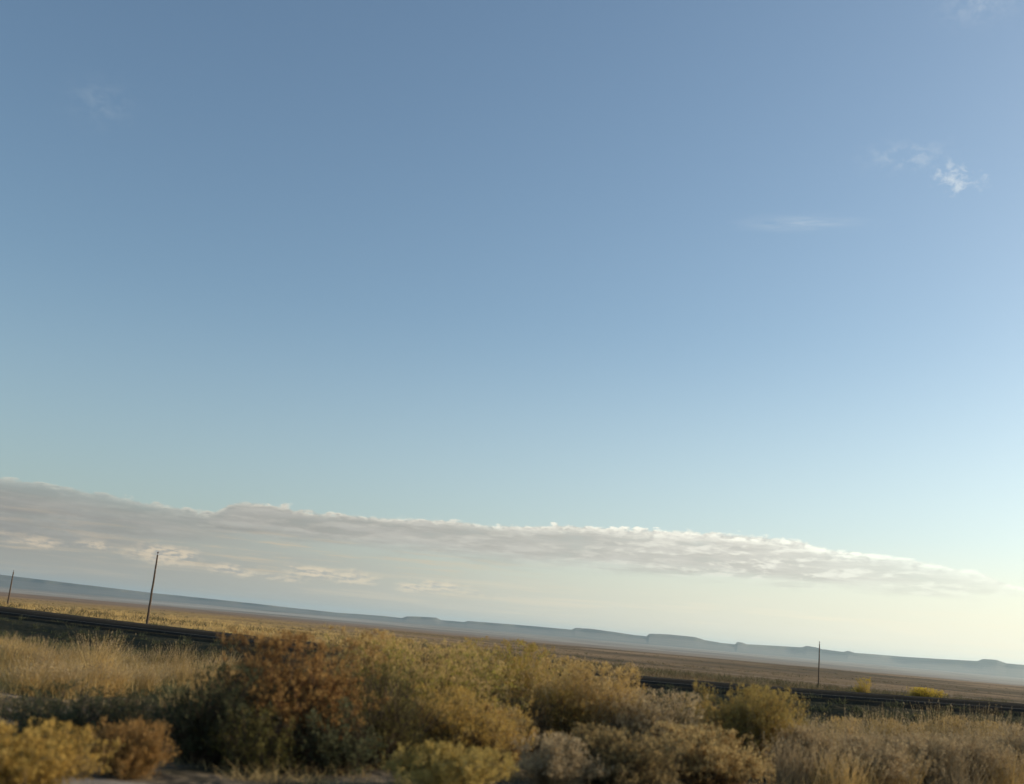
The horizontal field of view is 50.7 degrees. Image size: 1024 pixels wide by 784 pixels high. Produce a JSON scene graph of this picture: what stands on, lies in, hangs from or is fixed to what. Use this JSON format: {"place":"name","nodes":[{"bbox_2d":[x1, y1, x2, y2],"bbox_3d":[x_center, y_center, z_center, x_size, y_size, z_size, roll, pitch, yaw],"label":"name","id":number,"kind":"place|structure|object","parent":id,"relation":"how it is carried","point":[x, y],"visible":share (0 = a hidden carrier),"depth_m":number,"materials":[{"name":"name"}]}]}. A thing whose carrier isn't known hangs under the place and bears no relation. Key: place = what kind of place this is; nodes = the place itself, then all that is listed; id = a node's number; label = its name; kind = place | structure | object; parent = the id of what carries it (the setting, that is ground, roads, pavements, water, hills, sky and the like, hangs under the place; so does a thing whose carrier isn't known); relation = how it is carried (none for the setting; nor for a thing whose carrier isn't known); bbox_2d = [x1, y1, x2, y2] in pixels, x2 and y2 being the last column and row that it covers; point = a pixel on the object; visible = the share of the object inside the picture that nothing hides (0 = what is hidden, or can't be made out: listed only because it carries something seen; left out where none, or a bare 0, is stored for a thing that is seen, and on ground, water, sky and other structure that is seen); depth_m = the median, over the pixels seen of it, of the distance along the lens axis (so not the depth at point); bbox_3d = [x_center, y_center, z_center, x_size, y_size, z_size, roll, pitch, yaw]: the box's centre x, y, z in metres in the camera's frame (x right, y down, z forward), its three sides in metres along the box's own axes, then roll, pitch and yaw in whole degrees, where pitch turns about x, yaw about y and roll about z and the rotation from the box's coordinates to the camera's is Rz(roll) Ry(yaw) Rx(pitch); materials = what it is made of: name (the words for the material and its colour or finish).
{"place":"outdoors","nodes":[
{"label":"outdoors","id":0,"kind":"place"},
{"bbox_2d":[0,635,325,716],"bbox_3d":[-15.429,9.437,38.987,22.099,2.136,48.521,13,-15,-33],"label":"dry grass","id":1,"kind":"structure","parent":0,"point":[96,685],"depth_m":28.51,"materials":[{"name":"plant"}]},
{"bbox_2d":[0,687,1006,783],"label":"sparse grass","id":2,"kind":"structure","parent":0,"point":[277,773],"depth_m":11.26,"materials":[{"name":"beige plant"}]},
{"bbox_2d":[0,587,1023,783],"bbox_3d":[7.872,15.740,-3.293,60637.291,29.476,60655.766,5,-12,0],"label":"ground","id":3,"kind":"structure","parent":0,"point":[181,773],"depth_m":387.56,"materials":[{"name":"brown soil"}]},
{"bbox_2d":[7,570,13,603],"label":"utility pole","id":4,"kind":"object","parent":3,"relation":"on","point":[10,588],"visible":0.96,"depth_m":198.55,"materials":[{"name":"brown wood"}]},
{"bbox_2d":[0,632,52,672],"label":"grass clump","id":5,"kind":"object","parent":3,"relation":"on","point":[10,652],"visible":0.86,"depth_m":26.62,"materials":[{"name":"plant"}]},
{"bbox_2d":[0,655,67,697],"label":"grass clump","id":6,"kind":"object","parent":3,"relation":"on","point":[35,674],"visible":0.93,"depth_m":19.43,"materials":[{"name":"plant"}]},
{"bbox_2d":[9,637,79,673],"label":"grass clump","id":7,"kind":"object","parent":3,"relation":"on","point":[46,651],"visible":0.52,"depth_m":27.02,"materials":[{"name":"plant"}]},
{"bbox_2d":[13,646,85,678],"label":"grass clump","id":8,"kind":"object","parent":3,"relation":"on","point":[50,659],"visible":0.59,"depth_m":26.31,"materials":[{"name":"plant"}]},
{"bbox_2d":[24,659,100,699],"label":"grass clump","id":9,"kind":"object","parent":3,"relation":"on","point":[61,680],"visible":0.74,"depth_m":19.88,"materials":[{"name":"plant"}]},
{"bbox_2d":[0,716,124,783],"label":"rabbitbrush","id":10,"kind":"object","parent":3,"relation":"on","point":[32,759],"visible":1,"depth_m":8.84,"materials":[{"name":"plant"}]},
{"bbox_2d":[39,639,101,666],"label":"grass clump","id":11,"kind":"object","parent":3,"relation":"on","point":[73,653],"visible":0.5,"depth_m":33.85,"materials":[{"name":"plant"}]},
{"bbox_2d":[14,777,139,783],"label":"gravel shoulder","id":12,"kind":"object","parent":3,"relation":"on","point":[89,781],"visible":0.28,"depth_m":9.61},
{"bbox_2d":[0,678,165,745],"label":"sagebrush","id":13,"kind":"object","parent":3,"relation":"on","point":[75,716],"visible":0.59,"depth_m":12.37,"materials":[{"name":"green plant"}]},
{"bbox_2d":[52,658,118,696],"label":"grass clump","id":14,"kind":"object","parent":3,"relation":"on","point":[95,675],"visible":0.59,"depth_m":22.11,"materials":[{"name":"plant"}]},
{"bbox_2d":[69,631,138,681],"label":"grass clump","id":15,"kind":"object","parent":3,"relation":"on","point":[101,658],"visible":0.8,"depth_m":28.27,"materials":[{"name":"plant"}]},
{"bbox_2d":[77,654,152,697],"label":"grass clump","id":16,"kind":"object","parent":3,"relation":"on","point":[121,677],"visible":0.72,"depth_m":22.67,"materials":[{"name":"plant"}]},
{"bbox_2d":[100,645,149,669],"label":"grass clump","id":17,"kind":"object","parent":3,"relation":"on","point":[128,657],"visible":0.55,"depth_m":35.95,"materials":[{"name":"plant"}]},
{"bbox_2d":[79,714,181,780],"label":"saltbush","id":18,"kind":"object","parent":3,"relation":"on","point":[136,756],"visible":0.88,"depth_m":10.16,"materials":[{"name":"orange plant"}]},
{"bbox_2d":[73,684,196,740],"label":"sagebrush","id":19,"kind":"object","parent":3,"relation":"on","point":[143,714],"visible":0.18,"depth_m":13.17,"materials":[{"name":"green plant"}]},
{"bbox_2d":[122,659,176,695],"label":"grass clump","id":20,"kind":"object","parent":3,"relation":"on","point":[147,685],"visible":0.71,"depth_m":24.24,"materials":[{"name":"plant"}]},
{"bbox_2d":[146,552,158,623],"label":"utility pole","id":21,"kind":"object","parent":3,"relation":"on","point":[149,607],"visible":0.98,"depth_m":93.35,"materials":[{"name":"brown wood"}]},
{"bbox_2d":[124,643,186,671],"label":"grass clump","id":22,"kind":"object","parent":3,"relation":"on","point":[155,659],"visible":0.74,"depth_m":35.85,"materials":[{"name":"plant"}]},
{"bbox_2d":[141,661,198,684],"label":"grass clump","id":23,"kind":"object","parent":3,"relation":"on","point":[166,672],"visible":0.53,"depth_m":29.49,"materials":[{"name":"plant"}]},
{"bbox_2d":[150,639,211,676],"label":"grass clump","id":24,"kind":"object","parent":3,"relation":"on","point":[177,657],"visible":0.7,"depth_m":36.17,"materials":[{"name":"plant"}]},
{"bbox_2d":[166,653,234,683],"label":"grass clump","id":25,"kind":"object","parent":3,"relation":"on","point":[193,670],"visible":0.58,"depth_m":29.58,"materials":[{"name":"plant"}]},
{"bbox_2d":[129,661,292,765],"bbox_3d":[-3.377,3.647,12.000,1.821,1.323,1.776,5,-12,0],"label":"greasewood","id":26,"kind":"object","parent":3,"relation":"on","point":[201,713],"visible":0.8,"depth_m":11.71,"materials":[{"name":"green plant"}]},
{"bbox_2d":[192,644,242,680],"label":"grass clump","id":27,"kind":"object","parent":3,"relation":"on","point":[218,660],"visible":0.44,"depth_m":33.54,"materials":[{"name":"plant"}]},
{"bbox_2d":[200,704,304,775],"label":"saltbush","id":28,"kind":"object","parent":3,"relation":"on","point":[257,754],"visible":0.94,"depth_m":11.51,"materials":[{"name":"green plant"}]},
{"bbox_2d":[0,597,564,664],"bbox_3d":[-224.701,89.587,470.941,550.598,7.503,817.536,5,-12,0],"label":"range grass","id":29,"kind":"structure","parent":3,"relation":"on","point":[201,619],"depth_m":131.29,"materials":[{"name":"plant"}]},
{"bbox_2d":[186,625,389,765],"bbox_3d":[-2.583,3.661,12.710,2.315,1.719,2.093,5,-12,0],"label":"saltbush","id":30,"kind":"object","parent":3,"relation":"on","point":[302,707],"visible":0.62,"depth_m":12.53,"materials":[{"name":"red plant"}]},
{"bbox_2d":[264,694,392,775],"bbox_3d":[-2.007,3.884,12.144,1.373,0.932,1.493,5,-12,0],"label":"sagebrush","id":31,"kind":"object","parent":3,"relation":"on","point":[342,752],"visible":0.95,"depth_m":11.93,"materials":[{"name":"green plant"}]},
{"bbox_2d":[312,623,406,703],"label":"rabbitbrush","id":32,"kind":"object","parent":3,"relation":"on","point":[356,647],"visible":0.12,"depth_m":17.21,"materials":[{"name":"yellow plant"}]},
{"bbox_2d":[340,636,427,697],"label":"desert bush","id":33,"kind":"object","parent":3,"relation":"on","point":[407,640],"visible":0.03,"depth_m":21.58,"materials":[{"name":"plant"}]},
{"bbox_2d":[295,661,479,769],"bbox_3d":[-1.634,4.007,13.376,2.554,1.347,2.416,5,-12,0],"label":"greasewood","id":34,"kind":"object","parent":3,"relation":"on","point":[389,726],"visible":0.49,"depth_m":13.14,"materials":[{"name":"green plant"}]},
{"bbox_2d":[366,697,442,759],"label":"desert bush","id":35,"kind":"object","parent":3,"relation":"on","point":[428,729],"visible":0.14,"depth_m":13.95,"materials":[{"name":"yellow plant"}]},
{"bbox_2d":[296,631,533,720],"bbox_3d":[-1.555,4.641,16.599,3.830,1.840,3.715,1,-13,19],"label":"rabbitbrush","id":36,"kind":"object","parent":3,"relation":"on","point":[442,678],"visible":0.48,"depth_m":16.41,"materials":[{"name":"plant"}]},
{"bbox_2d":[405,640,483,685],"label":"desert bush","id":37,"kind":"object","parent":3,"relation":"on","point":[423,662],"visible":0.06,"depth_m":26.46,"materials":[{"name":"plant"}]},
{"bbox_2d":[380,737,521,783],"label":"rabbitbrush","id":38,"kind":"object","parent":3,"relation":"on","point":[439,764],"visible":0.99,"depth_m":11.02,"materials":[{"name":"green plant"}]},
{"bbox_2d":[436,645,504,703],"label":"desert bush","id":39,"kind":"object","parent":3,"relation":"on","point":[478,663],"visible":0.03,"depth_m":28.03,"materials":[{"name":"plant"}]},
{"bbox_2d":[403,682,553,770],"bbox_3d":[-0.529,4.497,14.349,2.040,1.148,2.201,-7,-17,44],"label":"saltbush","id":40,"kind":"object","parent":3,"relation":"on","point":[461,726],"visible":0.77,"depth_m":14.00,"materials":[{"name":"green plant"}]},
{"bbox_2d":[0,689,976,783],"bbox_3d":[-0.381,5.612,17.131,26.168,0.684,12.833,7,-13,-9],"label":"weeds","id":41,"kind":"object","parent":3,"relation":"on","point":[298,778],"visible":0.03,"depth_m":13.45,"materials":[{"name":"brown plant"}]},
{"bbox_2d":[466,702,539,764],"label":"desert bush","id":42,"kind":"object","parent":3,"relation":"on","point":[499,712],"visible":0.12,"depth_m":14.90,"materials":[{"name":"yellow plant"}]},
{"bbox_2d":[0,598,1023,702],"bbox_3d":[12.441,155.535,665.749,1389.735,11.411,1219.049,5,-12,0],"label":"range sagebrush","id":43,"kind":"object","parent":3,"relation":"on","point":[722,677],"visible":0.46,"depth_m":121.83,"materials":[{"name":"brown plant"}]},
{"bbox_2d":[0,605,1023,740],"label":"embankment scrub","id":44,"kind":"object","parent":3,"relation":"on","point":[252,649],"visible":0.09,"depth_m":59.37,"materials":[{"name":"brown plant"}]},
{"bbox_2d":[0,606,1023,711],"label":"railroad track","id":45,"kind":"object","parent":3,"relation":"on","point":[645,679],"visible":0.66,"depth_m":60.21,"materials":[{"name":"gravel"},{"name":"steel"},{"name":"wood"}]},
{"bbox_2d":[6,612,1018,708],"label":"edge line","id":46,"kind":"object","parent":45,"relation":"on","point":[597,676],"visible":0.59,"depth_m":55.17,"materials":[{"name":"paint"}]},
{"bbox_2d":[3,607,1022,704],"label":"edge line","id":47,"kind":"object","parent":45,"relation":"on","point":[565,669],"visible":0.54,"depth_m":65.30,"materials":[{"name":"paint"}]},
{"bbox_2d":[457,636,572,729],"bbox_3d":[-0.004,5.510,19.859,2.212,1.963,2.352,-2,-14,29],"label":"rabbitbrush","id":48,"kind":"object","parent":3,"relation":"on","point":[526,678],"visible":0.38,"depth_m":19.69,"materials":[{"name":"green plant"}]},
{"bbox_2d":[501,653,557,724],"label":"desert bush","id":49,"kind":"object","parent":3,"relation":"on","point":[532,663],"visible":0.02,"depth_m":26.93,"materials":[{"name":"green plant"}]},
{"bbox_2d":[492,684,576,756],"bbox_3d":[0.198,5.111,16.571,1.349,1.254,1.231,-3,-15,32],"label":"greasewood","id":50,"kind":"object","parent":3,"relation":"on","point":[544,726],"visible":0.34,"depth_m":16.55,"materials":[{"name":"green plant"}]},
{"bbox_2d":[537,663,574,721],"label":"desert bush","id":51,"kind":"object","parent":3,"relation":"on","point":[558,672],"visible":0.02,"depth_m":25.13,"materials":[{"name":"plant"}]},
{"bbox_2d":[511,730,615,783],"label":"saltbush","id":52,"kind":"object","parent":3,"relation":"on","point":[561,764],"visible":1,"depth_m":12.36,"materials":[{"name":"plant"}]},
{"bbox_2d":[525,687,605,749],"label":"desert bush","id":53,"kind":"object","parent":3,"relation":"on","point":[561,711],"visible":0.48,"depth_m":16.84,"materials":[{"name":"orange plant"}]},
{"bbox_2d":[511,654,650,748],"bbox_3d":[1.070,5.132,17.479,2.229,1.702,2.369,5,-12,0],"label":"rabbitbrush","id":54,"kind":"object","parent":3,"relation":"on","point":[578,688],"visible":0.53,"depth_m":17.20,"materials":[{"name":"yellow yellow leaves"},{"name":"brown twigs"}]},
{"bbox_2d":[510,718,691,783],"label":"saltbush","id":55,"kind":"object","parent":3,"relation":"on","point":[633,763],"visible":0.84,"depth_m":12.86,"materials":[{"name":"plant"}]},
{"bbox_2d":[581,675,630,696],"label":"desert bush","id":56,"kind":"object","parent":3,"relation":"on","point":[605,683],"visible":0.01,"depth_m":24.87,"materials":[{"name":"plant"}]},
{"bbox_2d":[592,686,646,724],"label":"desert bush","id":57,"kind":"object","parent":3,"relation":"on","point":[629,696],"visible":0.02,"depth_m":19.43,"materials":[{"name":"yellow plant"}]},
{"bbox_2d":[570,684,708,756],"bbox_3d":[2.117,5.429,17.027,2.098,1.595,1.928,-2,-15,31],"label":"rabbitbrush","id":58,"kind":"object","parent":3,"relation":"on","point":[643,721],"visible":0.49,"depth_m":16.81,"materials":[{"name":"plant"}]},
{"bbox_2d":[259,624,1023,702],"bbox_3d":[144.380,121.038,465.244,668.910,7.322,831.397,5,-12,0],"label":"range scrub","id":59,"kind":"object","parent":3,"relation":"on","point":[679,676],"visible":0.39,"depth_m":181.85,"materials":[{"name":"brown plant"}]},
{"bbox_2d":[654,706,718,766],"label":"desert bush","id":60,"kind":"object","parent":3,"relation":"on","point":[696,721],"visible":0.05,"depth_m":17.27,"materials":[{"name":"brown plant"}]},
{"bbox_2d":[675,699,729,742],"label":"saltbush","id":61,"kind":"object","parent":3,"relation":"on","point":[707,719],"visible":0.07,"depth_m":19.32,"materials":[{"name":"green plant"}]},
{"bbox_2d":[645,720,776,783],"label":"saltbush","id":62,"kind":"object","parent":3,"relation":"on","point":[708,762],"visible":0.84,"depth_m":14.13,"materials":[{"name":"beige plant"}]},
{"bbox_2d":[687,678,814,775],"bbox_3d":[3.881,5.538,17.726,2.112,1.524,2.358,5,-12,0],"label":"rabbitbrush","id":63,"kind":"object","parent":3,"relation":"on","point":[759,716],"visible":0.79,"depth_m":17.43,"materials":[{"name":"green plant"}]},
{"bbox_2d":[744,730,831,783],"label":"grass tuft","id":64,"kind":"object","parent":3,"relation":"on","point":[785,763],"visible":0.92,"depth_m":15.97,"materials":[{"name":"plant"}]},
{"bbox_2d":[786,710,830,736],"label":"grass tuft","id":65,"kind":"object","parent":3,"relation":"on","point":[810,722],"visible":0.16,"depth_m":28.18,"materials":[{"name":"plant"}]},
{"bbox_2d":[761,722,856,782],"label":"dry brush","id":66,"kind":"object","parent":3,"relation":"on","point":[807,732],"visible":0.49,"depth_m":16.78,"materials":[{"name":"plant"}]},
{"bbox_2d":[818,641,819,684],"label":"utility pole","id":67,"kind":"object","parent":3,"relation":"on","point":[819,663],"visible":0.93,"depth_m":140.18,"materials":[{"name":"brown wood"}]},
{"bbox_2d":[802,716,869,772],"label":"grass tuft","id":68,"kind":"object","parent":3,"relation":"on","point":[831,731],"visible":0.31,"depth_m":19.79,"materials":[{"name":"plant"}]},
{"bbox_2d":[812,715,866,743],"bbox_3d":[8.496,8.921,28.009,1.768,1.108,1.531,5,-12,0],"label":"dry brush","id":69,"kind":"object","parent":3,"relation":"on","point":[842,720],"visible":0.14,"depth_m":27.98,"materials":[{"name":"plant"}]},
{"bbox_2d":[803,742,889,783],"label":"grass tuft","id":70,"kind":"object","parent":3,"relation":"on","point":[832,772],"visible":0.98,"depth_m":15.97,"materials":[{"name":"plant"}]},
{"bbox_2d":[817,706,899,753],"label":"grass tuft","id":71,"kind":"object","parent":3,"relation":"on","point":[855,732],"visible":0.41,"depth_m":21.00,"materials":[{"name":"plant"}]},
{"bbox_2d":[851,677,872,692],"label":"rabbitbrush","id":72,"kind":"object","parent":3,"relation":"on","point":[860,688],"visible":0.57,"depth_m":65.00,"materials":[{"name":"yellow plant"}]},
{"bbox_2d":[819,731,949,783],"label":"dry brush","id":73,"kind":"object","parent":3,"relation":"on","point":[886,754],"visible":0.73,"depth_m":16.76,"materials":[{"name":"plant"}]},
{"bbox_2d":[849,701,931,748],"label":"grass tuft","id":74,"kind":"object","parent":3,"relation":"on","point":[881,720],"visible":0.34,"depth_m":30.35,"materials":[{"name":"plant"}]},
{"bbox_2d":[855,718,933,747],"bbox_3d":[10.135,9.298,28.585,1.853,1.302,2.018,11,-14,-24],"label":"dry brush","id":75,"kind":"object","parent":3,"relation":"on","point":[881,731],"visible":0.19,"depth_m":28.48,"materials":[{"name":"plant"}]},
{"bbox_2d":[855,734,945,783],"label":"grass tuft","id":76,"kind":"object","parent":3,"relation":"on","point":[898,780],"visible":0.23,"depth_m":17.16,"materials":[{"name":"plant"}]},
{"bbox_2d":[855,710,967,769],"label":"grass tuft","id":77,"kind":"object","parent":3,"relation":"on","point":[904,725],"visible":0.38,"depth_m":21.61,"materials":[{"name":"plant"}]},
{"bbox_2d":[904,686,946,697],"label":"rabbitbrush","id":78,"kind":"object","parent":3,"relation":"on","point":[921,692],"visible":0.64,"depth_m":63.18,"materials":[{"name":"yellow plant"}]},
{"bbox_2d":[886,730,971,783],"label":"dry brush","id":79,"kind":"object","parent":3,"relation":"on","point":[916,737],"visible":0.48,"depth_m":17.91,"materials":[{"name":"plant"}]},
{"bbox_2d":[897,699,983,744],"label":"grass tuft","id":80,"kind":"object","parent":3,"relation":"on","point":[930,727],"visible":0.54,"depth_m":30.46,"materials":[{"name":"plant"}]},
{"bbox_2d":[902,714,997,746],"bbox_3d":[12.548,9.828,30.761,2.520,1.272,2.499,15,-16,-39],"label":"dry brush","id":81,"kind":"object","parent":3,"relation":"on","point":[950,723],"visible":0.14,"depth_m":30.55,"materials":[{"name":"plant"}]},
{"bbox_2d":[911,742,1003,783],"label":"grass tuft","id":82,"kind":"object","parent":3,"relation":"on","point":[953,772],"visible":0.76,"depth_m":17.70,"materials":[{"name":"plant"}]},
{"bbox_2d":[909,714,1007,749],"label":"grass tuft","id":83,"kind":"object","parent":3,"relation":"on","point":[966,731],"visible":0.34,"depth_m":25.49,"materials":[{"name":"plant"}]},
{"bbox_2d":[925,731,1023,783],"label":"dry brush","id":84,"kind":"object","parent":3,"relation":"on","point":[979,750],"visible":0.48,"depth_m":18.47,"materials":[{"name":"plant"}]},
{"bbox_2d":[946,704,1022,749],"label":"grass tuft","id":85,"kind":"object","parent":3,"relation":"on","point":[992,715],"visible":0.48,"depth_m":29.39,"materials":[{"name":"plant"}]},
{"bbox_2d":[956,742,1023,783],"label":"grass tuft","id":86,"kind":"object","parent":3,"relation":"on","point":[1010,779],"visible":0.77,"depth_m":18.15,"materials":[{"name":"plant"}]},
{"bbox_2d":[958,713,1023,767],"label":"grass tuft","id":87,"kind":"object","parent":3,"relation":"on","point":[997,730],"visible":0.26,"depth_m":25.84,"materials":[{"name":"plant"}]},
{"bbox_2d":[965,721,1023,779],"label":"dry brush","id":88,"kind":"object","parent":3,"relation":"on","point":[1016,740],"visible":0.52,"depth_m":21.07,"materials":[{"name":"plant"}]},
{"bbox_2d":[973,720,1020,744],"bbox_3d":[13.838,9.884,30.546,1.616,1.168,1.873,5,-12,0],"label":"dry brush","id":89,"kind":"object","parent":3,"relation":"on","point":[996,728],"visible":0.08,"depth_m":30.49,"materials":[{"name":"plant"}]},
{"bbox_2d":[0,575,1023,677],"bbox_3d":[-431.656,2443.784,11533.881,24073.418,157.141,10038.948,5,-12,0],"label":"mesa hills","id":90,"kind":"structure","parent":0,"point":[990,667],"depth_m":10486.75,"materials":[{"name":"grey stone"}]},
{"bbox_2d":[0,614,1023,715],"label":"embankment","id":91,"kind":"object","parent":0,"point":[849,701],"visible":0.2,"depth_m":51.07,"materials":[{"name":"brown soil"}]},
{"bbox_2d":[0,0,1023,664],"label":"sky","id":92,"kind":"structure","parent":0,"point":[702,319],"materials":[{"name":"blue"}]},
{"bbox_2d":[324,678,1023,783],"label":"tan grass","id":93,"kind":"structure","parent":0,"point":[937,781],"depth_m":17.36,"materials":[{"name":"plant"}]},
{"bbox_2d":[673,668,1023,703],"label":"dirt track","id":94,"kind":"structure","parent":0,"point":[833,684],"depth_m":195.20,"materials":[{"name":"brown soil"}]}
]}

